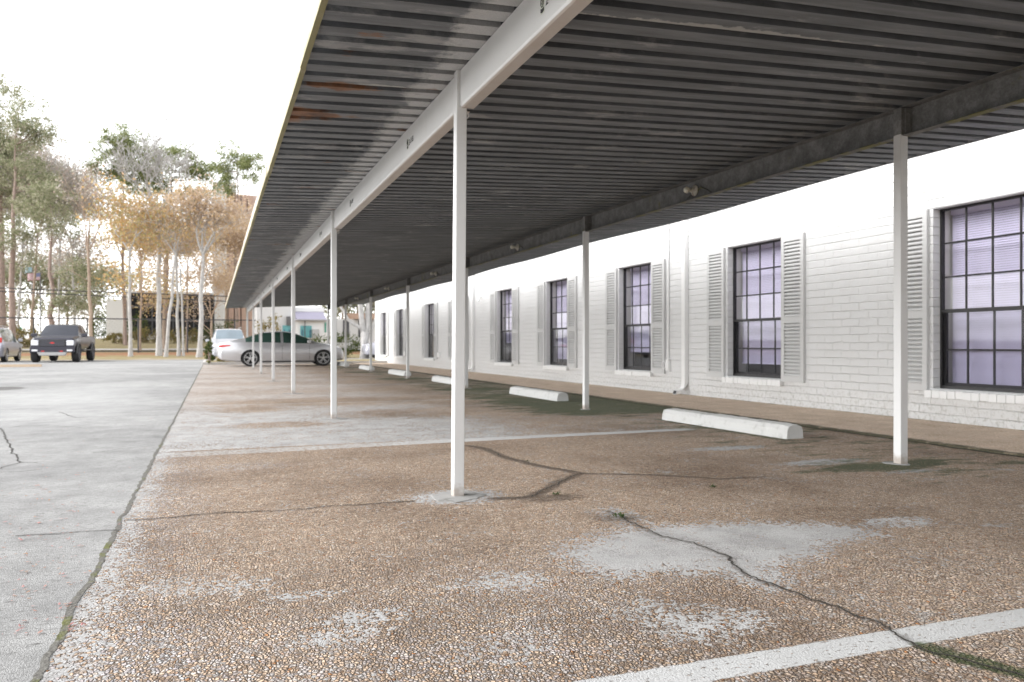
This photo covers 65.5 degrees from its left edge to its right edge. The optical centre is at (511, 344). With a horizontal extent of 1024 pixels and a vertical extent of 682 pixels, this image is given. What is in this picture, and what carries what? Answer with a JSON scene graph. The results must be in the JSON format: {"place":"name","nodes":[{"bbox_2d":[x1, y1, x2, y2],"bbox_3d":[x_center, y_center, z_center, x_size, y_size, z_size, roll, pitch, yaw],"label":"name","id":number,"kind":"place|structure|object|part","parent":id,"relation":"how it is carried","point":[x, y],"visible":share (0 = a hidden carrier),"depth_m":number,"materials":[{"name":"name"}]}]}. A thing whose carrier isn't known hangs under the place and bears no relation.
{"place":"outdoors","nodes":[
{"label":"outdoors","id":0,"kind":"place"},
{"bbox_2d":[0,360,202,681],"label":"driveway","id":1,"kind":"structure","parent":0,"point":[142,400],"depth_m":5.72,"materials":[{"name":"concrete"}]},
{"bbox_2d":[0,428,19,467],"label":"driveway crack","id":2,"kind":"object","parent":1,"relation":"on","point":[10,447],"visible":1,"depth_m":6.85,"materials":[{"name":"grey concrete"}]},
{"bbox_2d":[0,326,22,361],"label":"suv","id":3,"kind":"object","parent":1,"relation":"on","point":[10,346],"visible":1,"depth_m":41.10,"materials":[{"name":"silver metal"}]},
{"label":"windows","id":4,"kind":"part","parent":3,"relation":"part of","materials":[{"name":"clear glass"}]},
{"bbox_2d":[0,364,41,366],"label":"parking block","id":5,"kind":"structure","parent":1,"relation":"on","point":[20,365],"depth_m":31.55,"materials":[{"name":"beige concrete"}]},
{"bbox_2d":[15,530,98,535],"bbox_3d":[-2.096,0.886,3.754,0.432,0.001,0.021,0,0,-16],"label":"driveway crack","id":6,"kind":"object","parent":1,"relation":"on","point":[54,533],"visible":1,"depth_m":3.73,"materials":[{"name":"grey concrete"}]},
{"bbox_2d":[30,324,94,361],"bbox_3d":[-23.542,-0.090,41.911,2.560,1.960,5.890,0,0,-19],"label":"pickup truck","id":7,"kind":"object","parent":1,"relation":"on","point":[53,342],"visible":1,"depth_m":40.04,"materials":[{"name":"grey paint"}]},
{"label":"windows","id":8,"kind":"part","parent":7,"relation":"part of","materials":[{"name":"grey glass"}]},
{"bbox_2d":[1,428,146,633],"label":"fallen petals","id":9,"kind":"object","parent":1,"relation":"on","point":[59,603],"visible":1,"depth_m":3.08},
{"bbox_2d":[30,365,202,681],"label":"paving joint","id":10,"kind":"object","parent":1,"relation":"on","point":[44,663],"visible":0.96,"depth_m":2.94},
{"bbox_2d":[22,349,204,349],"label":"footpath","id":11,"kind":"structure","parent":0,"point":[127,349],"depth_m":64.47,"materials":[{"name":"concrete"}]},
{"bbox_2d":[0,338,373,360],"bbox_3d":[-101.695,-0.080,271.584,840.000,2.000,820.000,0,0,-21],"label":"ground","id":12,"kind":"structure","parent":0,"point":[25,356],"depth_m":55.39,"materials":[{"name":"beige soil"}]},
{"bbox_2d":[5,255,47,325],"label":"distant tree","id":13,"kind":"object","parent":12,"relation":"on","point":[16,300],"visible":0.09,"depth_m":112.11,"materials":[{"name":"green plant"}]},
{"bbox_2d":[16,325,41,346],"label":"shrub","id":14,"kind":"object","parent":12,"relation":"on","point":[28,341],"visible":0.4,"depth_m":65.97,"materials":[{"name":"green plant"}]},
{"bbox_2d":[25,267,32,337],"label":"flag pole","id":15,"kind":"object","parent":12,"relation":"on","point":[29,269],"visible":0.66,"depth_m":89.96,"materials":[{"name":"grey metal"}]},
{"bbox_2d":[0,70,62,327],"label":"pine tree","id":16,"kind":"object","parent":12,"relation":"on","point":[3,91],"visible":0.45,"depth_m":65.73,"materials":[{"name":"green plant"}]},
{"bbox_2d":[27,272,40,333],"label":"flag pole","id":17,"kind":"object","parent":12,"relation":"on","point":[30,276],"visible":0.79,"depth_m":83.94,"materials":[{"name":"grey metal"}]},
{"bbox_2d":[0,85,75,338],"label":"pine tree","id":18,"kind":"object","parent":12,"relation":"on","point":[24,126],"visible":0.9,"depth_m":61.84,"materials":[{"name":"green plant"}]},
{"bbox_2d":[5,244,82,328],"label":"distant tree","id":19,"kind":"object","parent":12,"relation":"on","point":[43,283],"visible":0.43,"depth_m":109.35,"materials":[{"name":"green plant"}]},
{"bbox_2d":[0,114,88,308],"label":"bare tree","id":20,"kind":"object","parent":12,"relation":"on","point":[41,154],"visible":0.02,"depth_m":80.74,"materials":[{"name":"green plant"}]},
{"bbox_2d":[4,125,91,339],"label":"bare tree","id":21,"kind":"object","parent":12,"relation":"on","point":[33,297],"visible":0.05,"depth_m":73.97,"materials":[{"name":"green plant"}]},
{"bbox_2d":[0,151,96,335],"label":"bare tree","id":22,"kind":"object","parent":12,"relation":"on","point":[22,246],"visible":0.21,"depth_m":68.07,"materials":[{"name":"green plant"}]},
{"bbox_2d":[20,196,97,300],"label":"bare tree","id":23,"kind":"object","parent":12,"relation":"on","point":[57,263],"visible":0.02,"depth_m":86.64,"materials":[{"name":"green plant"}]},
{"bbox_2d":[9,177,115,324],"bbox_3d":[-33.638,-5.985,59.820,7.544,13.065,5.533,0,0,-21],"label":"pine tree","id":24,"kind":"object","parent":12,"relation":"on","point":[49,222],"visible":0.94,"depth_m":59.59,"materials":[{"name":"green plant"}]},
{"bbox_2d":[26,251,111,326],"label":"distant tree","id":25,"kind":"object","parent":12,"relation":"on","point":[67,301],"visible":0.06,"depth_m":120.21,"materials":[{"name":"green plant"}]},
{"bbox_2d":[27,140,119,323],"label":"bare tree","id":26,"kind":"object","parent":12,"relation":"on","point":[81,251],"visible":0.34,"depth_m":69.74,"materials":[{"name":"grey plant"}]},
{"bbox_2d":[34,159,114,335],"bbox_3d":[-28.034,-5.779,51.956,4.560,13.085,4.720,0,0,36],"label":"bare tree","id":27,"kind":"object","parent":12,"relation":"on","point":[87,184],"visible":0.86,"depth_m":51.95,"materials":[{"name":"brown plant"}]},
{"bbox_2d":[31,155,117,323],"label":"bare tree","id":28,"kind":"object","parent":12,"relation":"on","point":[100,251],"visible":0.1,"depth_m":78.88,"materials":[{"name":"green plant"}]},
{"bbox_2d":[36,259,154,335],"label":"distant tree","id":29,"kind":"object","parent":12,"relation":"on","point":[96,288],"visible":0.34,"depth_m":113.70,"materials":[{"name":"brown plant"}]},
{"bbox_2d":[85,313,105,338],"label":"shrub","id":30,"kind":"object","parent":12,"relation":"on","point":[99,327],"visible":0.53,"depth_m":87.69,"materials":[{"name":"green plant"}]},
{"bbox_2d":[72,183,146,344],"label":"cypress tree","id":31,"kind":"object","parent":12,"relation":"on","point":[123,303],"visible":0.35,"depth_m":71.86,"materials":[{"name":"plant"}]},
{"bbox_2d":[101,333,127,342],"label":"shrub","id":32,"kind":"object","parent":12,"relation":"on","point":[108,336],"visible":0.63,"depth_m":75.56,"materials":[{"name":"green plant"}]},
{"bbox_2d":[0,317,255,352],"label":"chain link fence","id":33,"kind":"object","parent":12,"relation":"on","point":[87,321],"visible":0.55,"depth_m":58.33,"materials":[{"name":"metal"}]},
{"bbox_2d":[79,120,177,343],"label":"pine tree","id":34,"kind":"object","parent":12,"relation":"on","point":[111,139],"visible":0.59,"depth_m":73.34,"materials":[{"name":"green plant"}]},
{"bbox_2d":[81,211,175,350],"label":"cypress tree","id":35,"kind":"object","parent":12,"relation":"on","point":[124,254],"visible":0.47,"depth_m":59.93,"materials":[{"name":"brown plant"}]},
{"bbox_2d":[73,165,193,356],"bbox_3d":[-24.249,-5.066,51.316,7.092,11.726,6.718,0,0,-21],"label":"cypress tree","id":36,"kind":"object","parent":12,"relation":"on","point":[129,275],"visible":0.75,"depth_m":51.30,"materials":[{"name":"brown plant"}]},
{"bbox_2d":[127,311,150,339],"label":"shrub","id":37,"kind":"object","parent":12,"relation":"on","point":[142,323],"visible":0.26,"depth_m":84.17,"materials":[{"name":"green plant"}]},
{"bbox_2d":[89,216,192,290],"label":"distant tree","id":38,"kind":"object","parent":12,"relation":"on","point":[135,261],"visible":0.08,"depth_m":124.43,"materials":[{"name":"brown plant"}]},
{"bbox_2d":[127,326,170,342],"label":"shrub","id":39,"kind":"object","parent":12,"relation":"on","point":[144,336],"visible":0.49,"depth_m":77.33,"materials":[{"name":"green plant"}]},
{"bbox_2d":[99,94,202,355],"bbox_3d":[-23.537,-7.913,52.757,5.154,17.369,6.581,0,0,39],"label":"bare tree","id":40,"kind":"object","parent":12,"relation":"on","point":[155,167],"visible":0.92,"depth_m":52.63,"materials":[{"name":"grey plant"}]},
{"bbox_2d":[114,230,205,316],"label":"bare tree","id":41,"kind":"object","parent":12,"relation":"on","point":[164,250],"visible":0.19,"depth_m":69.70,"materials":[{"name":"brown plant"}]},
{"bbox_2d":[103,190,217,348],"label":"bare tree","id":42,"kind":"object","parent":12,"relation":"on","point":[163,323],"visible":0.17,"depth_m":65.91,"materials":[{"name":"brown plant"}]},
{"bbox_2d":[106,291,214,339],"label":"glazed building","id":43,"kind":"structure","parent":12,"relation":"on","point":[114,309],"depth_m":88.06,"materials":[{"name":"concrete"}]},
{"bbox_2d":[112,180,222,356],"bbox_3d":[-22.064,-4.982,51.453,6.440,11.639,7.548,0,0,-21],"label":"bare tree","id":44,"kind":"object","parent":12,"relation":"on","point":[166,349],"visible":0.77,"depth_m":50.88,"materials":[{"name":"brown plant"}]},
{"bbox_2d":[110,179,227,355],"bbox_3d":[-21.893,-4.871,51.200,7.132,11.329,6.638,0,0,-21],"label":"bare tree","id":45,"kind":"object","parent":12,"relation":"on","point":[177,307],"visible":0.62,"depth_m":51.75,"materials":[{"name":"brown plant"}]},
{"bbox_2d":[128,197,221,355],"bbox_3d":[-22.097,-4.396,52.224,5.870,10.391,6.225,0,0,-21],"label":"bare tree","id":46,"kind":"object","parent":12,"relation":"on","point":[195,246],"visible":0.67,"depth_m":52.48,"materials":[{"name":"brown plant"}]},
{"bbox_2d":[134,140,226,337],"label":"pine tree","id":47,"kind":"object","parent":12,"relation":"on","point":[202,169],"visible":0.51,"depth_m":77.71,"materials":[{"name":"green plant"}]},
{"bbox_2d":[134,213,228,350],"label":"cypress tree","id":48,"kind":"object","parent":12,"relation":"on","point":[186,281],"visible":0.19,"depth_m":61.92,"materials":[{"name":"brown plant"}]},
{"bbox_2d":[162,327,205,343],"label":"shrub","id":49,"kind":"object","parent":12,"relation":"on","point":[189,340],"visible":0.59,"depth_m":77.83,"materials":[{"name":"green plant"}]},
{"bbox_2d":[174,218,211,291],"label":"distant tree","id":50,"kind":"object","parent":12,"relation":"on","point":[184,286],"visible":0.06,"depth_m":118.07,"materials":[{"name":"brown plant"}]},
{"bbox_2d":[164,243,237,338],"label":"crape myrtle","id":51,"kind":"object","parent":12,"relation":"on","point":[217,284],"visible":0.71,"depth_m":67.29,"materials":[{"name":"beige plant"}]},
{"bbox_2d":[194,326,210,341],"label":"shrub","id":52,"kind":"object","parent":12,"relation":"on","point":[207,334],"visible":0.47,"depth_m":81.42,"materials":[{"name":"green plant"}]},
{"bbox_2d":[151,167,256,356],"bbox_3d":[-18.924,-5.033,50.629,7.639,11.769,6.686,0,0,-21],"label":"bare tree","id":53,"kind":"object","parent":12,"relation":"on","point":[218,213],"visible":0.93,"depth_m":50.70,"materials":[{"name":"brown plant"}]},
{"bbox_2d":[196,216,249,328],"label":"bare tree","id":54,"kind":"object","parent":12,"relation":"on","point":[236,239],"visible":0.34,"depth_m":73.45,"materials":[{"name":"brown plant"}]},
{"bbox_2d":[209,318,237,340],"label":"shrub","id":55,"kind":"object","parent":12,"relation":"on","point":[229,326],"visible":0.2,"depth_m":65.83,"materials":[{"name":"green plant"}]},
{"bbox_2d":[209,204,252,337],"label":"bare tree","id":56,"kind":"object","parent":12,"relation":"on","point":[235,262],"visible":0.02,"depth_m":77.16,"materials":[{"name":"brown plant"}]},
{"bbox_2d":[212,182,256,336],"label":"tower block","id":57,"kind":"structure","parent":12,"relation":"on","point":[230,312],"depth_m":93.53,"materials":[{"name":"concrete"}]},
{"bbox_2d":[208,136,267,328],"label":"pine tree","id":58,"kind":"object","parent":12,"relation":"on","point":[243,162],"visible":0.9,"depth_m":83.80,"materials":[{"name":"green plant"}]},
{"bbox_2d":[254,316,281,332],"bbox_3d":[-17.509,-0.718,57.544,2.140,3.302,2.087,0,0,2],"label":"shrub","id":59,"kind":"object","parent":12,"relation":"on","point":[269,324],"visible":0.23,"depth_m":57.34,"materials":[{"name":"green plant"}]},
{"bbox_2d":[254,306,326,343],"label":"mauve roof building","id":60,"kind":"structure","parent":12,"relation":"on","point":[309,321],"depth_m":60.71,"materials":[{"name":"white paint"}]},
{"bbox_2d":[283,325,290,331],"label":"window","id":61,"kind":"structure","parent":60,"relation":"in","point":[287,328],"depth_m":60.95,"materials":[{"name":"teal glass"}]},
{"bbox_2d":[300,326,311,337],"bbox_3d":[-15.594,-0.967,60.290,0.830,0.910,0.120,0,0,-21],"label":"window","id":62,"kind":"structure","parent":60,"relation":"in","point":[305,331],"depth_m":60.30,"materials":[{"name":"teal glass"}]},
{"bbox_2d":[202,360,386,364],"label":"kerb","id":63,"kind":"structure","parent":12,"relation":"on","point":[204,362],"depth_m":35.99,"materials":[{"name":"concrete"}]},
{"bbox_2d":[310,330,360,357],"bbox_3d":[-11.813,0.051,51.429,4.927,2.064,2.574,0,0,-36],"label":"shrub","id":64,"kind":"object","parent":12,"relation":"on","point":[340,339],"visible":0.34,"depth_m":51.62,"materials":[{"name":"green plant"}]},
{"bbox_2d":[320,305,357,318],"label":"leafy tree","id":65,"kind":"object","parent":12,"relation":"on","point":[338,309],"visible":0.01,"depth_m":72.00,"materials":[{"name":"green plant"}]},
{"bbox_2d":[324,302,374,318],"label":"leafy tree","id":66,"kind":"object","parent":12,"relation":"on","point":[373,303],"visible":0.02,"depth_m":75.64,"materials":[{"name":"green plant"}]},
{"bbox_2d":[329,313,374,349],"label":"grey wall building","id":67,"kind":"structure","parent":12,"relation":"on","point":[352,329],"depth_m":65.53,"materials":[{"name":"white paint"}]},
{"bbox_2d":[343,320,348,336],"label":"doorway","id":68,"kind":"structure","parent":67,"relation":"in","point":[343,320],"depth_m":65.28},
{"bbox_2d":[340,303,374,358],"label":"pale tree","id":69,"kind":"object","parent":12,"relation":"on","point":[363,326],"visible":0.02,"depth_m":49.83,"materials":[{"name":"grey plant"}]},
{"bbox_2d":[375,129,1023,429],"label":"brick office","id":70,"kind":"structure","parent":12,"relation":"on","point":[786,298],"depth_m":11.19,"materials":[{"name":"white paint"}]},
{"bbox_2d":[380,313,386,356],"bbox_3d":[-6.038,-0.481,38.433,0.424,2.169,1.394,0,0,-21],"label":"window","id":71,"kind":"structure","parent":70,"relation":"in","point":[384,314],"depth_m":39.01,"materials":[{"name":"black metal"}]},
{"bbox_2d":[395,309,403,357],"bbox_3d":[-4.775,-0.481,35.062,0.424,2.169,1.394,0,0,-21],"label":"window","id":72,"kind":"structure","parent":70,"relation":"in","point":[400,311],"depth_m":35.65,"materials":[{"name":"black metal"}]},
{"bbox_2d":[424,304,434,360],"bbox_3d":[-2.969,-0.481,30.239,0.424,2.169,1.394,0,0,-21],"label":"window","id":73,"kind":"structure","parent":70,"relation":"in","point":[431,306],"depth_m":30.81,"materials":[{"name":"black metal"}]},
{"bbox_2d":[494,289,512,365],"bbox_3d":[-0.076,-0.481,22.513,0.424,2.169,1.394,0,0,-21],"label":"window","id":74,"kind":"structure","parent":70,"relation":"in","point":[505,305],"depth_m":23.06,"materials":[{"name":"glass"}]},
{"bbox_2d":[543,279,568,369],"bbox_3d":[1.204,-0.481,19.095,0.424,2.169,1.394,0,0,-21],"label":"window","id":75,"kind":"structure","parent":70,"relation":"in","point":[558,340],"depth_m":19.49,"materials":[{"name":"glass"}]},
{"bbox_2d":[615,263,652,376],"bbox_3d":[2.522,-0.481,15.573,0.424,2.169,1.394,0,0,-21],"label":"window","id":76,"kind":"structure","parent":70,"relation":"in","point":[632,340],"depth_m":15.88,"materials":[{"name":"glass"}]},
{"bbox_2d":[722,239,783,385],"bbox_3d":[3.799,-0.481,12.165,0.424,2.169,1.394,0,0,-21],"label":"window","id":77,"kind":"structure","parent":70,"relation":"in","point":[748,349],"depth_m":12.40,"materials":[{"name":"glass"}]},
{"bbox_2d":[924,194,1023,403],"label":"window","id":78,"kind":"structure","parent":70,"relation":"in","point":[994,368],"depth_m":8.76,"materials":[{"name":"glass"}]},
{"bbox_2d":[0,0,373,338],"label":"sky","id":79,"kind":"structure","parent":0,"point":[229,65],"materials":[{"name":"white"}]},
{"bbox_2d":[206,359,377,361],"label":"grass island","id":80,"kind":"structure","parent":0,"point":[337,360],"depth_m":39.82,"materials":[{"name":"beige concrete"}]},
{"bbox_2d":[40,364,1023,681],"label":"carport pavement","id":81,"kind":"structure","parent":0,"point":[510,576],"depth_m":3.44,"materials":[{"name":"brown gravel"}]},
{"bbox_2d":[203,341,214,363],"bbox_3d":[-13.119,0.327,34.501,0.480,1.096,0.478,0,0,-21],"label":"shrub","id":82,"kind":"object","parent":81,"relation":"on","point":[208,349],"visible":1,"depth_m":34.45,"materials":[{"name":"green plant"}]},
{"bbox_2d":[128,501,400,519],"bbox_3d":[-1.258,0.886,4.280,1.491,0.001,0.068,0,0,-19],"label":"pavement crack","id":83,"kind":"object","parent":81,"relation":"on","point":[262,510],"visible":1,"depth_m":4.25,"materials":[{"name":"grey asphalt"}]},
{"bbox_2d":[217,331,343,366],"bbox_3d":[-9.682,0.165,33.406,5.056,1.450,2.100,0,0,-21],"label":"sedan","id":84,"kind":"object","parent":81,"relation":"on","point":[306,350],"visible":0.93,"depth_m":32.55,"materials":[{"name":"silver metal"}]},
{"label":"windows","id":85,"kind":"part","parent":84,"relation":"part of","materials":[{"name":"black glass"}]},
{"bbox_2d":[337,362,348,365],"bbox_3d":[-7.101,0.819,33.433,0.216,0.140,2.107,0,0,-21],"label":"wheel stop","id":86,"kind":"object","parent":81,"relation":"on","point":[341,363],"visible":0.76,"depth_m":33.19,"materials":[{"name":"white concrete"}]},
{"bbox_2d":[359,365,373,369],"bbox_3d":[-5.201,0.819,28.453,0.216,0.140,2.108,0,0,-20],"label":"wheel stop","id":87,"kind":"object","parent":81,"relation":"on","point":[365,367],"visible":0.88,"depth_m":28.15,"materials":[{"name":"white concrete"}]},
{"bbox_2d":[388,369,410,375],"bbox_3d":[-3.322,0.819,23.465,0.216,0.140,2.108,0,0,-21],"label":"wheel stop","id":88,"kind":"object","parent":81,"relation":"on","point":[397,372],"visible":0.91,"depth_m":23.20,"materials":[{"name":"white concrete"}]},
{"bbox_2d":[432,375,451,383],"bbox_3d":[-1.497,0.819,18.457,0.216,0.140,2.108,0,0,-21],"label":"wheel stop","id":89,"kind":"object","parent":81,"relation":"on","point":[441,379],"visible":0.64,"depth_m":18.55,"materials":[{"name":"white concrete"}]},
{"bbox_2d":[468,445,580,497],"bbox_3d":[0.091,0.886,5.832,0.697,0.001,2.440,0,0,-7],"label":"pavement crack","id":90,"kind":"object","parent":81,"relation":"on","point":[541,465],"visible":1,"depth_m":5.45,"materials":[{"name":"grey asphalt"}]},
{"bbox_2d":[509,386,567,400],"bbox_3d":[0.421,0.819,13.484,0.216,0.140,2.108,0,0,-21],"label":"wheel stop","id":91,"kind":"object","parent":81,"relation":"on","point":[541,393],"visible":1,"depth_m":13.15,"materials":[{"name":"white concrete"}]},
{"bbox_2d":[612,512,625,516],"bbox_3d":[0.554,0.876,4.083,0.057,0.021,0.086,0,0,-21],"label":"weed","id":92,"kind":"object","parent":81,"relation":"on","point":[621,514],"visible":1,"depth_m":4.10,"materials":[{"name":"green plant"}]},
{"bbox_2d":[225,0,1023,502],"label":"carport","id":93,"kind":"object","parent":81,"relation":"on","point":[455,142],"visible":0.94,"depth_m":5.85,"materials":[{"name":"grey metal"}]},
{"bbox_2d":[510,244,523,252],"bbox_3d":[0.056,-1.641,13.485,0.148,0.153,0.506,0,0,-21],"label":"bulb holder","id":94,"kind":"object","parent":93,"relation":"attached to","point":[517,246],"visible":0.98,"depth_m":13.51,"materials":[{"name":"white ceramic"}]},
{"bbox_2d":[683,185,711,200],"bbox_3d":[1.925,-1.641,8.494,0.148,0.153,0.506,0,0,-21],"label":"bulb holder","id":95,"kind":"object","parent":93,"relation":"attached to","point":[693,190],"visible":1,"depth_m":8.52,"materials":[{"name":"white ceramic"}]},
{"bbox_2d":[588,473,764,478],"bbox_3d":[1.081,0.886,5.361,1.240,0.001,0.138,0,0,7],"label":"pavement crack","id":96,"kind":"object","parent":81,"relation":"on","point":[653,474],"visible":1,"depth_m":5.43,"materials":[{"name":"grey asphalt"}]},
{"bbox_2d":[357,364,1022,456],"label":"sidewalk edge moss","id":97,"kind":"object","parent":81,"relation":"on","point":[830,430],"visible":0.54,"depth_m":7.66,"materials":[{"name":"green plant"}]},
{"bbox_2d":[662,408,802,438],"bbox_3d":[2.269,0.819,8.485,0.216,0.140,2.108,0,0,-23],"label":"wheel stop","id":98,"kind":"object","parent":81,"relation":"on","point":[782,430],"visible":1,"depth_m":8.18,"materials":[{"name":"white concrete"}]},
{"bbox_2d":[610,511,1023,675],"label":"pavement crack","id":99,"kind":"object","parent":81,"relation":"on","point":[912,642],"visible":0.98,"depth_m":2.64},
{"bbox_2d":[351,363,1023,456],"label":"sidewalk","id":100,"kind":"structure","parent":0,"point":[1003,441],"depth_m":9.88,"materials":[{"name":"beige concrete"}]},
{"label":"driveway end","id":101,"kind":"structure","parent":0,"visible":0},
{"bbox_2d":[206,327,244,359],"bbox_3d":[-16.183,-0.035,45.275,2.260,1.849,4.850,0,0,-23],"label":"suv","id":102,"kind":"object","parent":101,"relation":"on","point":[220,335],"visible":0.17,"depth_m":43.25,"materials":[{"name":"white paint"}]},
{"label":"windows","id":103,"kind":"part","parent":102,"relation":"part of","materials":[{"name":"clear glass"}]},
{"bbox_2d":[362,342,374,357],"bbox_3d":[-6.858,-0.035,49.755,4.850,1.849,2.260,0,0,-21],"label":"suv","id":104,"kind":"object","parent":101,"relation":"on","point":[366,348],"visible":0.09,"depth_m":48.27,"materials":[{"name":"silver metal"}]},
{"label":"utility pole","id":105,"kind":"object","parent":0,"visible":0},
{"bbox_2d":[0,287,227,296],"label":"cable","id":106,"kind":"object","parent":105,"relation":"attached to","point":[105,292],"visible":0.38,"depth_m":58.99,"materials":[{"name":"metal"}]},
{"bbox_2d":[0,291,365,306],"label":"cable","id":107,"kind":"object","parent":105,"relation":"attached to","point":[124,296],"visible":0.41,"depth_m":59.21,"materials":[{"name":"metal"}]}
]}

